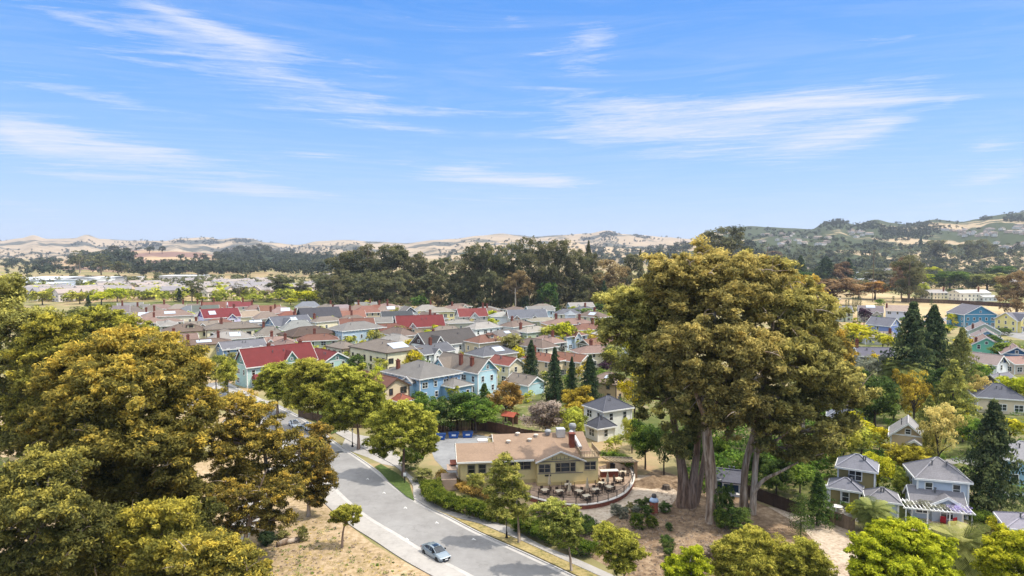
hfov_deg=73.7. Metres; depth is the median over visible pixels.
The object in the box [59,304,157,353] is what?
eucalyptus tree
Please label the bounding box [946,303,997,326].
house
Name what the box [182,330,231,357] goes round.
house
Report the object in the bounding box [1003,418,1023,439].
broadleaf tree
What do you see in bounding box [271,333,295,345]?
house
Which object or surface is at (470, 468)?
window
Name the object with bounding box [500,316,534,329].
house
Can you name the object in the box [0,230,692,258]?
hills
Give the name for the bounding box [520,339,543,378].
conifer tree
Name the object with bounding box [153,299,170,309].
house
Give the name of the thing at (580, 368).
young tree
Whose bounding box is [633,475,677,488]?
earth mound
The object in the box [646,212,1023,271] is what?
hills
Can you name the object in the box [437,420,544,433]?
wooden fence
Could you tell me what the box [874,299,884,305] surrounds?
shrub
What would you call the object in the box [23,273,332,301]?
distant houses
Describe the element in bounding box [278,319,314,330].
house
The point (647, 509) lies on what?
round shrub
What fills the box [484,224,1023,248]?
distant houses
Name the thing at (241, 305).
house
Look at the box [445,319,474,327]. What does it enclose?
house
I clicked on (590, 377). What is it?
conifer tree
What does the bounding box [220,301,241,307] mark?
house
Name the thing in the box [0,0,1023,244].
sky
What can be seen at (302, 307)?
house
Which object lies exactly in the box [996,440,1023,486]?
house
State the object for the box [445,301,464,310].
house
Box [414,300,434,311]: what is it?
house
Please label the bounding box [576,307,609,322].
house
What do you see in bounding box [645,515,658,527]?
round shrub
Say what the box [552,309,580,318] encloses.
house
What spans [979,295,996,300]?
house
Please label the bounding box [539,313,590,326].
house
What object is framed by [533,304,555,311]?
house
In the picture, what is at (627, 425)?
broadleaf tree
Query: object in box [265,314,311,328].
house
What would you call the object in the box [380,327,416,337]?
house
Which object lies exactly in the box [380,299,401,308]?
house
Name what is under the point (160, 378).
eucalyptus tree
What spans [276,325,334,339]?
house
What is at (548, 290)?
broadleaf tree
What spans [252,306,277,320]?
house
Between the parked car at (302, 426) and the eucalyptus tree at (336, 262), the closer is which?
the parked car at (302, 426)
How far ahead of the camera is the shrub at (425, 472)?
117.43 m
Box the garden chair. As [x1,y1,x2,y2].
[940,516,945,523]
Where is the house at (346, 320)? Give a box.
[337,318,375,324]
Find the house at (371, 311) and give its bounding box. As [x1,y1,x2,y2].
[356,305,380,316]
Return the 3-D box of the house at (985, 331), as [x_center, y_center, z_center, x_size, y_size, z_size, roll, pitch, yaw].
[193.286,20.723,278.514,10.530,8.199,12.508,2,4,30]
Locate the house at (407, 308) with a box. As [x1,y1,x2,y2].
[398,306,417,314]
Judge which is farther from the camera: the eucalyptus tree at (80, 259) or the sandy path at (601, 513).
the eucalyptus tree at (80, 259)
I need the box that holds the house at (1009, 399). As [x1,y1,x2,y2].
[968,383,1023,414]
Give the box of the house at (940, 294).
[921,287,947,298]
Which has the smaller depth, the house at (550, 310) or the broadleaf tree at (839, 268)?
the house at (550, 310)
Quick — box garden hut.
[716,466,740,496]
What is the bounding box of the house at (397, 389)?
[358,370,414,409]
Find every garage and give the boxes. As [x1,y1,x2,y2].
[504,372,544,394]
[863,486,902,520]
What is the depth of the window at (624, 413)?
148.37 m
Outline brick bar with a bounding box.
[599,469,618,477]
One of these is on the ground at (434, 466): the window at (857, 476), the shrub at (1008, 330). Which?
the shrub at (1008, 330)
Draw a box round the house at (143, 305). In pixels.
[130,304,149,308]
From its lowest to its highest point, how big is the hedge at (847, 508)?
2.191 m
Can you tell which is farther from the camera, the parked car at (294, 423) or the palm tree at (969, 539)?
the parked car at (294, 423)
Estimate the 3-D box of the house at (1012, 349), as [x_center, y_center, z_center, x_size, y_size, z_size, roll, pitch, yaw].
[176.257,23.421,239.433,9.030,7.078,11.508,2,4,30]
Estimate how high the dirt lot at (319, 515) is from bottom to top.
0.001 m
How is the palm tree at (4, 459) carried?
on the dirt lot at (319, 515)
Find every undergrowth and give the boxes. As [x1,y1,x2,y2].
[111,303,1023,509]
[312,294,596,308]
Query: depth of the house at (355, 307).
398.59 m
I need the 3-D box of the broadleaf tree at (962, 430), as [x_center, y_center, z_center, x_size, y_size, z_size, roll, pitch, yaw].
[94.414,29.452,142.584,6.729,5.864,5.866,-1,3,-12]
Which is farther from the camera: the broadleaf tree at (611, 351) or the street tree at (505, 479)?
the broadleaf tree at (611, 351)
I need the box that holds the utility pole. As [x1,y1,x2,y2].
[872,250,875,301]
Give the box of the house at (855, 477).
[826,453,879,506]
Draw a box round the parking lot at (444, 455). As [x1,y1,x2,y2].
[432,435,491,477]
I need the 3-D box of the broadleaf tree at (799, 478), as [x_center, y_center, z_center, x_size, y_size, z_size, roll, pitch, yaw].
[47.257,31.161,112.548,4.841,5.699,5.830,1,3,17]
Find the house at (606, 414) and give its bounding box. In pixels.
[582,395,634,441]
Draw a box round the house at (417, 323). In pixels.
[393,313,445,332]
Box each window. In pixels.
[388,358,393,363]
[400,386,406,392]
[422,382,427,388]
[467,464,474,473]
[478,464,485,473]
[516,461,530,469]
[538,464,550,472]
[555,462,560,472]
[560,462,569,471]
[570,462,575,471]
[584,461,595,470]
[587,409,591,417]
[609,413,613,420]
[622,411,626,418]
[848,470,861,481]
[905,428,910,434]
[924,481,932,489]
[952,484,960,491]
[999,404,1006,410]
[1014,405,1023,411]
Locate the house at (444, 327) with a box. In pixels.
[433,325,457,330]
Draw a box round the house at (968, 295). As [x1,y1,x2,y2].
[948,287,990,300]
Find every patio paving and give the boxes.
[823,499,858,521]
[911,518,993,535]
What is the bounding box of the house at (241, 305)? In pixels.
[228,297,250,312]
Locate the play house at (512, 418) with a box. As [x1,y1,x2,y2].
[501,411,519,425]
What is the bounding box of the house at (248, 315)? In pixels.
[241,310,260,320]
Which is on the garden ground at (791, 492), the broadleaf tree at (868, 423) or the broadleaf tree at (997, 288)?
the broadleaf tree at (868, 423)
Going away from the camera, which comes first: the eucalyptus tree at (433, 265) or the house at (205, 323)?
the house at (205, 323)
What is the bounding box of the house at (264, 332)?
[253,321,281,338]
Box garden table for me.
[834,504,842,511]
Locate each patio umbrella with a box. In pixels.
[548,474,550,488]
[567,481,570,495]
[585,477,588,492]
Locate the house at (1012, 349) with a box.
[998,343,1023,355]
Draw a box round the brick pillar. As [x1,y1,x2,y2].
[649,493,658,513]
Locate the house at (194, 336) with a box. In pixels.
[172,328,198,341]
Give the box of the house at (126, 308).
[108,300,129,314]
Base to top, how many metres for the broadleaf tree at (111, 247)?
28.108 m
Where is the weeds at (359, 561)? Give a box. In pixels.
[256,518,420,575]
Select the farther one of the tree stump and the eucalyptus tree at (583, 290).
the eucalyptus tree at (583, 290)
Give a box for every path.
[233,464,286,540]
[579,475,676,523]
[770,507,857,575]
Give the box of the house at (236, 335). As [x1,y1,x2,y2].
[208,330,255,340]
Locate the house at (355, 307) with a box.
[348,300,361,309]
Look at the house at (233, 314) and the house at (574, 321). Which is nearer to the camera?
the house at (574, 321)
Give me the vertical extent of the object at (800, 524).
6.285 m
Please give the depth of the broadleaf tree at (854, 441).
119.04 m
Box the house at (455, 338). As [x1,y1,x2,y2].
[409,327,475,354]
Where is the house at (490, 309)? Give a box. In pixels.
[486,303,503,318]
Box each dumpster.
[435,433,445,439]
[448,431,458,437]
[462,431,472,437]
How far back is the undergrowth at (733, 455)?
122.05 m
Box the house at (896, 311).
[885,303,908,320]
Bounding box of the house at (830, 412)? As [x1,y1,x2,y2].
[826,409,864,419]
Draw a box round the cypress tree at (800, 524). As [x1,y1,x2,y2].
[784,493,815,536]
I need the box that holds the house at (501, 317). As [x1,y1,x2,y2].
[488,312,506,324]
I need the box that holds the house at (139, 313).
[130,307,148,316]
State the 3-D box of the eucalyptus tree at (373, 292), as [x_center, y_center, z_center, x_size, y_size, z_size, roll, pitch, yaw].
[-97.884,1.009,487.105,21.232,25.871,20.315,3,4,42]
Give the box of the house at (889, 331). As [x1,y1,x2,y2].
[858,328,894,344]
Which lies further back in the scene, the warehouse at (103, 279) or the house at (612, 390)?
the warehouse at (103, 279)
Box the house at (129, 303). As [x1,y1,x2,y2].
[117,302,143,305]
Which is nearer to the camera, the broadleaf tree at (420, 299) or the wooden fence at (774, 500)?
the wooden fence at (774, 500)
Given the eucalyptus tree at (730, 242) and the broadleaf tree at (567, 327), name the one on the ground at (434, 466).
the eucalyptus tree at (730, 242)
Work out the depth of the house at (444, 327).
294.42 m
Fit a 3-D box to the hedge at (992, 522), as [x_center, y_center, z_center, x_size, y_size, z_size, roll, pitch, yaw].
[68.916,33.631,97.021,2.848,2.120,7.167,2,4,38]
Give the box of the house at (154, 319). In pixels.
[137,312,161,326]
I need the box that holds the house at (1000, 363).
[964,351,1009,373]
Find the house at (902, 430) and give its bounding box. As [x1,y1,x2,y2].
[888,415,923,456]
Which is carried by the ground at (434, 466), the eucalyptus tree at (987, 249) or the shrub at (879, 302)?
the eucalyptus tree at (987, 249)
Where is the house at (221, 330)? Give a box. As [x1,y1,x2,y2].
[212,328,232,334]
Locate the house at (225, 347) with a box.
[215,338,266,361]
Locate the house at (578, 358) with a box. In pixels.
[557,351,593,378]
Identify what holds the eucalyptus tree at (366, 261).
on the garden ground at (524, 406)
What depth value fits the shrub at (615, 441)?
134.44 m
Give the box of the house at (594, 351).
[569,339,608,366]
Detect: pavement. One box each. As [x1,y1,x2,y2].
[212,385,261,401]
[282,445,465,575]
[336,430,613,575]
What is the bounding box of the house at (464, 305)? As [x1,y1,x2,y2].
[453,303,472,307]
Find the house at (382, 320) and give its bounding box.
[365,316,392,323]
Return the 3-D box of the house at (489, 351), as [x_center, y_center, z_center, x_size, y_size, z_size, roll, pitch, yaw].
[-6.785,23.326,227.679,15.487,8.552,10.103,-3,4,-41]
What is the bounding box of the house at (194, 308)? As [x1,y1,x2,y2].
[191,301,218,312]
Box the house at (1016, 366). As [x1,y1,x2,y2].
[1005,355,1023,374]
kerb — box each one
[228,383,574,575]
[243,413,468,575]
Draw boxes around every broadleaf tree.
[28,290,55,304]
[34,258,57,263]
[52,263,64,270]
[63,306,88,315]
[67,292,90,303]
[89,289,114,304]
[104,287,128,301]
[107,245,119,249]
[144,245,154,253]
[208,354,222,388]
[215,355,238,395]
[227,352,235,361]
[242,294,263,301]
[282,297,296,304]
[291,291,319,300]
[342,335,357,343]
[347,354,370,368]
[366,329,378,339]
[370,363,384,373]
[372,329,384,338]
[402,349,422,362]
[409,294,432,307]
[411,390,441,419]
[427,392,471,430]
[430,293,443,306]
[445,385,458,396]
[447,391,503,432]
[486,382,524,421]
[487,316,499,323]
[495,333,530,348]
[497,377,509,391]
[512,345,524,357]
[537,282,557,304]
[538,323,560,335]
[549,321,577,338]
[555,406,588,431]
[561,385,593,413]
[582,328,595,338]
[594,303,604,310]
[596,368,607,373]
[597,360,614,369]
[600,348,616,370]
[601,343,623,361]
[620,417,635,452]
[622,342,630,351]
[629,419,657,469]
[646,426,674,474]
[679,426,702,461]
[712,434,731,457]
[742,451,769,472]
[760,459,795,494]
[768,251,782,255]
[789,462,813,493]
[797,270,816,276]
[814,277,867,298]
[824,428,862,462]
[829,261,852,279]
[842,317,878,348]
[842,516,965,575]
[846,411,875,428]
[850,280,870,298]
[855,369,902,429]
[855,419,876,448]
[857,425,880,454]
[858,307,871,320]
[861,269,895,282]
[862,451,896,486]
[867,350,879,359]
[871,426,888,449]
[873,357,935,391]
[874,332,893,346]
[878,334,895,346]
[880,442,934,469]
[882,386,908,420]
[891,465,910,498]
[913,282,929,298]
[918,367,949,404]
[919,273,937,283]
[921,428,942,455]
[923,266,942,272]
[929,271,969,290]
[930,258,947,267]
[945,313,957,321]
[945,323,957,330]
[952,415,973,441]
[962,418,983,447]
[969,273,1007,290]
[969,362,995,378]
[969,522,1023,575]
[983,265,1016,275]
[986,338,1022,354]
[988,334,1003,342]
[989,283,1016,293]
[994,375,1023,395]
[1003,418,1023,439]
[1007,339,1023,348]
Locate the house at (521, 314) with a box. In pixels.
[505,309,547,321]
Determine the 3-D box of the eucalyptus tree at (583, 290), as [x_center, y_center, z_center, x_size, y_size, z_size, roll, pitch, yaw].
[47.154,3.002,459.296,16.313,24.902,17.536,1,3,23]
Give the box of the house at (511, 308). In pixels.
[501,306,523,311]
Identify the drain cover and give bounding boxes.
[334,450,345,453]
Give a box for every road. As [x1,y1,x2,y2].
[206,382,564,575]
[904,457,984,471]
[924,317,1023,339]
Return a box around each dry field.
[131,294,318,299]
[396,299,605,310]
[840,293,1023,318]
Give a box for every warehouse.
[25,278,96,283]
[26,276,97,277]
[26,282,74,285]
[69,276,125,277]
[79,278,114,282]
[110,276,144,280]
[157,275,209,281]
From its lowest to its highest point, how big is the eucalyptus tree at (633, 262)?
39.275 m
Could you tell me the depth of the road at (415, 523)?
100.19 m
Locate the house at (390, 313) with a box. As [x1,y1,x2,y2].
[380,311,412,321]
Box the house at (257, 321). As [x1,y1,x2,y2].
[246,319,264,325]
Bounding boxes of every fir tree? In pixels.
[477,383,496,410]
[914,395,951,457]
[917,359,982,435]
[935,327,985,396]
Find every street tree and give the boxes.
[252,360,292,414]
[278,357,335,430]
[319,362,387,448]
[327,503,362,547]
[361,398,440,475]
[482,451,531,542]
[526,496,585,570]
[590,520,651,575]
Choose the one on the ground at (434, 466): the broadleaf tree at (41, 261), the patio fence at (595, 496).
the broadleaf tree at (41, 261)
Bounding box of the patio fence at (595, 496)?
[525,463,633,503]
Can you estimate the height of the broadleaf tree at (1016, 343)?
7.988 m
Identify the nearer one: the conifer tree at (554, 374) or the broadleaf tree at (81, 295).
the conifer tree at (554, 374)
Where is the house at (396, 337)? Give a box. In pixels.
[380,333,411,341]
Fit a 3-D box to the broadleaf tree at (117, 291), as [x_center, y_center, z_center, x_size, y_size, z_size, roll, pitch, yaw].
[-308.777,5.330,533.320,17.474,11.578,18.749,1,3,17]
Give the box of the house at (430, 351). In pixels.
[413,337,456,362]
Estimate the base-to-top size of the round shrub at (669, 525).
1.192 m
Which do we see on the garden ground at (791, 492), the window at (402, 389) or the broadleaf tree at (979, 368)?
the broadleaf tree at (979, 368)
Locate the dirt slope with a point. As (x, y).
(765, 517)
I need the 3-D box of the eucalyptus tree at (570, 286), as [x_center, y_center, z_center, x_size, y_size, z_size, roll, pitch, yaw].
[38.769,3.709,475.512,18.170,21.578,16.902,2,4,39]
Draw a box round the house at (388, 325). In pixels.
[372,323,412,330]
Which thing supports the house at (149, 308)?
on the garden ground at (524, 406)
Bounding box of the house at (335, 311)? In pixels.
[296,306,341,318]
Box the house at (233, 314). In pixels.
[197,304,241,321]
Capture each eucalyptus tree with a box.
[0,272,56,457]
[0,309,92,441]
[0,441,126,575]
[8,322,230,567]
[40,494,228,575]
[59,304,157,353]
[67,250,94,272]
[84,254,111,274]
[101,495,207,575]
[107,260,128,273]
[163,526,274,575]
[180,280,207,301]
[189,388,328,538]
[203,469,310,542]
[229,283,251,297]
[264,274,296,299]
[292,421,339,516]
[293,281,311,294]
[309,271,334,296]
[311,274,332,300]
[317,275,345,304]
[324,250,365,298]
[328,264,343,293]
[334,269,357,303]
[338,243,393,297]
[344,274,370,303]
[359,271,385,301]
[362,243,408,291]
[374,279,392,301]
[381,276,408,304]
[386,248,424,301]
[390,270,416,303]
[406,277,428,300]
[408,251,431,295]
[420,274,436,299]
[426,257,450,287]
[426,275,449,306]
[441,252,481,299]
[450,273,477,302]
[461,270,484,305]
[463,241,492,286]
[475,271,503,306]
[479,244,509,306]
[489,243,529,306]
[489,274,514,308]
[501,270,534,306]
[513,235,543,304]
[524,242,558,305]
[535,280,556,304]
[545,239,574,299]
[551,272,571,304]
[559,280,576,305]
[560,248,591,301]
[572,274,593,301]
[575,249,603,298]
[587,259,630,303]
[587,274,710,508]
[588,282,601,302]
[592,270,606,290]
[618,253,641,285]
[632,233,797,524]
[699,224,753,258]
[738,244,885,514]
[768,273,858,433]
[882,254,929,301]
[888,257,915,298]
[919,239,952,257]
[953,240,979,258]
[972,239,999,257]
[993,270,1023,311]
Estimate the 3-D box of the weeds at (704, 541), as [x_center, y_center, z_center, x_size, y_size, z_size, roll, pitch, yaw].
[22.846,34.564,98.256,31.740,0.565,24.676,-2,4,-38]
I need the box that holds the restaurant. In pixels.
[441,423,599,490]
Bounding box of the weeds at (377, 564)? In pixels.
[247,525,414,575]
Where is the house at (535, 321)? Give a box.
[526,317,553,325]
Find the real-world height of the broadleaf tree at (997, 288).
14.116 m
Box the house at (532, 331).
[514,322,548,339]
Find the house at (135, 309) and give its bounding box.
[129,302,143,314]
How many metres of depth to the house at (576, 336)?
274.83 m
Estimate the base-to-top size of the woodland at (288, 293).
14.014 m
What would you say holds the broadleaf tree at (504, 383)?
on the garden ground at (524, 406)
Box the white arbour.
[825,484,840,504]
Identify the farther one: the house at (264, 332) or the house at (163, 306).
the house at (163, 306)
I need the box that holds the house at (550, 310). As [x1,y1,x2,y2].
[524,305,554,317]
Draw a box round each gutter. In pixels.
[228,384,570,575]
[261,422,472,575]
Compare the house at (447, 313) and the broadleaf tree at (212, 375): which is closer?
the broadleaf tree at (212, 375)
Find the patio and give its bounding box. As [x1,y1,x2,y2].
[519,463,634,509]
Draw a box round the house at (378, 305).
[372,300,380,308]
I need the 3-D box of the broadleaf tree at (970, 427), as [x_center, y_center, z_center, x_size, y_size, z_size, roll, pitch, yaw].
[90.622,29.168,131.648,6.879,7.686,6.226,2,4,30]
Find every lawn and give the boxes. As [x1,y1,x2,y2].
[375,464,413,499]
[428,506,597,575]
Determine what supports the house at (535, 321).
on the garden ground at (524, 406)
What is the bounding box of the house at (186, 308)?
[180,306,191,311]
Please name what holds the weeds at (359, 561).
on the dirt lot at (319, 515)
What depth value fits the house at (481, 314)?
361.26 m
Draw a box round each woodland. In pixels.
[0,231,692,249]
[0,247,228,275]
[25,272,315,284]
[28,281,318,301]
[120,257,343,274]
[212,243,365,269]
[438,238,761,264]
[455,237,690,250]
[715,210,1023,248]
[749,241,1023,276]
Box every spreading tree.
[518,400,567,430]
[856,281,890,299]
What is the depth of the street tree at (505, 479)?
92.55 m
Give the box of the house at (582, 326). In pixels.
[574,318,597,333]
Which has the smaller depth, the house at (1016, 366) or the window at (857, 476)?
the window at (857, 476)
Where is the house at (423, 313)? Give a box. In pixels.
[417,311,438,314]
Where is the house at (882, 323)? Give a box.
[865,316,900,336]
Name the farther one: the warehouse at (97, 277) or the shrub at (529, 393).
the warehouse at (97, 277)
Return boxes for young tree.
[371,358,388,369]
[539,371,547,380]
[575,361,585,380]
[616,372,648,416]
[851,352,886,377]
[891,368,934,418]
[902,405,912,415]
[916,402,967,456]
[966,374,991,391]
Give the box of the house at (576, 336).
[549,331,586,350]
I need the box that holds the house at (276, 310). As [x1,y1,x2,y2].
[272,304,292,313]
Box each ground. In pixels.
[0,258,1023,575]
[66,300,687,442]
[699,336,1023,575]
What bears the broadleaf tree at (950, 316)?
on the ground at (434, 466)
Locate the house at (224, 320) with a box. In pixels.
[207,318,232,322]
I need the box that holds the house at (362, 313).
[341,305,366,317]
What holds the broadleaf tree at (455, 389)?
on the garden ground at (524, 406)
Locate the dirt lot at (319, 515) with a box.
[0,416,429,575]
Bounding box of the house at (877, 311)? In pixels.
[857,305,883,321]
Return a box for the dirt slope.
[537,469,820,575]
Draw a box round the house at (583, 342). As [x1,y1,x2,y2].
[576,337,611,347]
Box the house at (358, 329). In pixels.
[326,321,386,343]
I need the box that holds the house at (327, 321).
[310,313,340,327]
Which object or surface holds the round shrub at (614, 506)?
on the dirt slope
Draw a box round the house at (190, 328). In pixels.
[161,323,204,338]
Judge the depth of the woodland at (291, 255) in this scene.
1966.61 m
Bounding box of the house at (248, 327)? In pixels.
[203,317,261,337]
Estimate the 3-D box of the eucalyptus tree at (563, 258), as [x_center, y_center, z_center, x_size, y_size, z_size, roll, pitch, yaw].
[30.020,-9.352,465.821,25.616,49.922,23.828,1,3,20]
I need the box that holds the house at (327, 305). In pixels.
[318,300,331,306]
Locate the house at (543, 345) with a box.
[514,338,559,360]
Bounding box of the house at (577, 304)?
[566,302,594,308]
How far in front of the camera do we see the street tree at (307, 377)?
148.52 m
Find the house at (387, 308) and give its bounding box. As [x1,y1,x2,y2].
[378,301,399,310]
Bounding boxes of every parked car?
[288,419,300,427]
[301,422,311,430]
[421,542,450,561]
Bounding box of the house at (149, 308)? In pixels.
[142,305,162,311]
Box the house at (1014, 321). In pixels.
[993,312,1023,332]
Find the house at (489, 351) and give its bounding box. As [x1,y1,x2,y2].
[464,344,518,358]
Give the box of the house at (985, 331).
[969,327,1003,341]
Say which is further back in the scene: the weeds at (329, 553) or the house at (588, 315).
the house at (588, 315)
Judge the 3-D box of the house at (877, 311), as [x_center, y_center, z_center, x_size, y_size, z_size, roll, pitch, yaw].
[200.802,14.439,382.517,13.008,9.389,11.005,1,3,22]
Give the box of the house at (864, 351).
[852,338,894,368]
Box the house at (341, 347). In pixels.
[325,340,352,356]
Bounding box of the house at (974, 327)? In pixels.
[965,321,1001,337]
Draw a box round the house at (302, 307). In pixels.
[296,306,311,312]
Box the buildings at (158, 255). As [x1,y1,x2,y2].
[48,250,227,271]
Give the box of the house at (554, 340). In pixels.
[536,330,566,351]
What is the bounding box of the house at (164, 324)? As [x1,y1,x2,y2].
[157,320,177,330]
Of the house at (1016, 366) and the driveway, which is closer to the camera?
the driveway
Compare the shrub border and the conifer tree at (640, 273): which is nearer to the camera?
the shrub border
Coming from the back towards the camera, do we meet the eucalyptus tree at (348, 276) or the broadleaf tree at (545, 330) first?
the eucalyptus tree at (348, 276)
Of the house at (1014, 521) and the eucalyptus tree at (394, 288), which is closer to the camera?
the house at (1014, 521)
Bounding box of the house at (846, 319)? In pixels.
[835,306,853,321]
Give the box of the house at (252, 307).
[242,300,258,310]
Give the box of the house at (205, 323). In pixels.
[183,316,218,325]
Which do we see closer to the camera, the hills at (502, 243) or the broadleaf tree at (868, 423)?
the broadleaf tree at (868, 423)
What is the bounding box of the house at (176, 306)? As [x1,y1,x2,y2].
[165,300,185,309]
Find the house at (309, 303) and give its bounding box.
[294,301,319,307]
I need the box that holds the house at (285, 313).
[277,308,296,315]
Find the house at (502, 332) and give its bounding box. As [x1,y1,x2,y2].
[490,329,522,341]
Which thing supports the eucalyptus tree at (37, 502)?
on the dirt lot at (319, 515)
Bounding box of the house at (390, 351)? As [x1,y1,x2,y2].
[348,338,422,370]
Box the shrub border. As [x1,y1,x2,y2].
[532,501,598,534]
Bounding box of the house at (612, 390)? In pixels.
[585,371,632,400]
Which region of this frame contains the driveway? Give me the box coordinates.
[342,434,400,465]
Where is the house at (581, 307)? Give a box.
[573,303,596,312]
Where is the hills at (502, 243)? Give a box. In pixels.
[449,240,652,262]
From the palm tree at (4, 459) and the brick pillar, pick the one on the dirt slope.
the brick pillar
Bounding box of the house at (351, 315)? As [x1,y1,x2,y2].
[340,310,363,318]
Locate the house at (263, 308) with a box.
[258,305,280,311]
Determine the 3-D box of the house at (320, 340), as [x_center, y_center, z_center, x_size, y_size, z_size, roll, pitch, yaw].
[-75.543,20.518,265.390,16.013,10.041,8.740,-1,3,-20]
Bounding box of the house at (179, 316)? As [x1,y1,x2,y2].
[140,305,194,323]
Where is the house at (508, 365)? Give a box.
[489,354,524,383]
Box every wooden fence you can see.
[298,410,369,427]
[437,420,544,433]
[748,485,804,515]
[825,509,854,530]
[901,298,1013,306]
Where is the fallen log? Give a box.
[276,537,300,546]
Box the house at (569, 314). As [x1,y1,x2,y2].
[564,311,576,317]
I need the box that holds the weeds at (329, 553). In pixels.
[257,517,411,575]
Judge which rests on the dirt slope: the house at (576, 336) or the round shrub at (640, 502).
the round shrub at (640, 502)
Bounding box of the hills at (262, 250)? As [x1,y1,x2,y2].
[223,249,382,265]
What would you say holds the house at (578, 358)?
on the garden ground at (524, 406)
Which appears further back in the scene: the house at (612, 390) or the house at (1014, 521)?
the house at (612, 390)
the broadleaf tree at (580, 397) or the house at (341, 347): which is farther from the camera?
the house at (341, 347)
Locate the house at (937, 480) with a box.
[902,457,973,523]
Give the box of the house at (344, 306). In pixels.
[334,304,348,308]
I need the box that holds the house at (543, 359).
[521,345,565,377]
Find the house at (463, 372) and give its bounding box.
[380,351,499,399]
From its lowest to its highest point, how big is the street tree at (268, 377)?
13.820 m
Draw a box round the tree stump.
[661,484,670,490]
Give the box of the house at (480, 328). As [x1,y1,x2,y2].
[463,321,501,335]
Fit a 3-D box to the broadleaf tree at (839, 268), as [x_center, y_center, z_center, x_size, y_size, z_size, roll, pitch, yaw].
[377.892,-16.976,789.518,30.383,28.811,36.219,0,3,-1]
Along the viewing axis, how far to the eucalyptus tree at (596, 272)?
482.55 m
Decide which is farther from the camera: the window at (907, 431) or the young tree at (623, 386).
the young tree at (623, 386)
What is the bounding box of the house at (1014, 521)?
[993,511,1023,530]
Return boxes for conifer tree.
[85,295,90,307]
[175,288,185,301]
[443,280,456,304]
[520,295,529,307]
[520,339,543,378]
[533,291,542,304]
[540,347,566,402]
[551,292,560,311]
[561,356,577,398]
[573,354,604,401]
[577,240,594,301]
[599,280,607,311]
[633,249,644,279]
[794,255,811,273]
[797,472,841,529]
[810,256,839,281]
[840,258,858,279]
[874,301,939,400]
[914,304,963,381]
[918,237,923,246]
[958,398,1023,516]
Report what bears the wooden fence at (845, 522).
on the ground at (434, 466)
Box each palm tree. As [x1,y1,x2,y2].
[0,455,22,500]
[849,495,898,529]
[928,521,990,575]
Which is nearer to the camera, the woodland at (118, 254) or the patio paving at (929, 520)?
the patio paving at (929, 520)
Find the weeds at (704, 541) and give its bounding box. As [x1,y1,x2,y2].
[600,487,807,575]
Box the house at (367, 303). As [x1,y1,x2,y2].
[354,299,376,305]
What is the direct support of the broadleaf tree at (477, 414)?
on the ground at (434, 466)
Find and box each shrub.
[256,530,277,545]
[276,529,290,538]
[296,525,309,541]
[398,447,423,470]
[412,467,433,482]
[466,473,484,488]
[506,405,521,415]
[522,390,534,402]
[576,308,602,312]
[603,434,624,451]
[610,503,621,515]
[618,506,628,518]
[624,501,634,512]
[629,512,645,529]
[631,504,641,514]
[633,499,644,506]
[640,505,653,516]
[643,496,649,504]
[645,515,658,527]
[658,500,671,512]
[659,534,676,549]
[660,544,714,575]
[663,547,672,557]
[665,522,672,530]
[702,542,715,558]
[709,523,791,575]
[712,507,728,527]
[713,483,734,517]
[719,506,753,530]
[779,534,839,575]
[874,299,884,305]
[904,516,930,529]
[963,525,991,536]
[997,327,1012,334]
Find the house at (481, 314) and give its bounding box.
[454,302,487,320]
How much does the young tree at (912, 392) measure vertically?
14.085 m
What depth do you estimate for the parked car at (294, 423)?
154.57 m
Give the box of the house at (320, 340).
[296,328,339,347]
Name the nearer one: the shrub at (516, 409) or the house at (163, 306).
the shrub at (516, 409)
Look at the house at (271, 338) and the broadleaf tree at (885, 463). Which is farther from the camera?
the house at (271, 338)
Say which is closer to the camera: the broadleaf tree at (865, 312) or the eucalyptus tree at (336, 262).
the broadleaf tree at (865, 312)
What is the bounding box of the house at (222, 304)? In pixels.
[200,297,225,307]
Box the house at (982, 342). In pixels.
[970,333,998,353]
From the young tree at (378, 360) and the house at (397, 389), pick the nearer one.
the house at (397, 389)
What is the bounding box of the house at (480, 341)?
[464,332,507,351]
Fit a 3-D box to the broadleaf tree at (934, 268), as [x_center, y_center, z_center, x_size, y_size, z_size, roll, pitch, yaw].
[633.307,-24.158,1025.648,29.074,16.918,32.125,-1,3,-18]
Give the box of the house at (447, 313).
[424,307,455,319]
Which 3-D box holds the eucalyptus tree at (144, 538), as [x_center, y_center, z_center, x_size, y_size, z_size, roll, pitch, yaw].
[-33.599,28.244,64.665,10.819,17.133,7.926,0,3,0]
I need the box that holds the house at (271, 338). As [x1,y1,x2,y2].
[264,330,295,342]
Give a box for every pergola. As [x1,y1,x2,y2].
[602,456,638,477]
[901,498,984,528]
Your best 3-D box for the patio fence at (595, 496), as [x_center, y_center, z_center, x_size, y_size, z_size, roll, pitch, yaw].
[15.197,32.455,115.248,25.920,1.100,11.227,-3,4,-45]
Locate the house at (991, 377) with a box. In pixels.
[984,372,1015,388]
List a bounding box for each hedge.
[418,477,504,522]
[435,468,496,498]
[507,515,563,545]
[557,538,599,556]
[599,450,633,469]
[845,501,858,514]
[969,502,993,520]
[985,515,999,531]
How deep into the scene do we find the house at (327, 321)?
322.22 m
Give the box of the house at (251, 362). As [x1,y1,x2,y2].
[235,339,350,387]
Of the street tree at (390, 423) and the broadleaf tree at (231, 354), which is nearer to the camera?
the street tree at (390, 423)
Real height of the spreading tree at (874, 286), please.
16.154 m

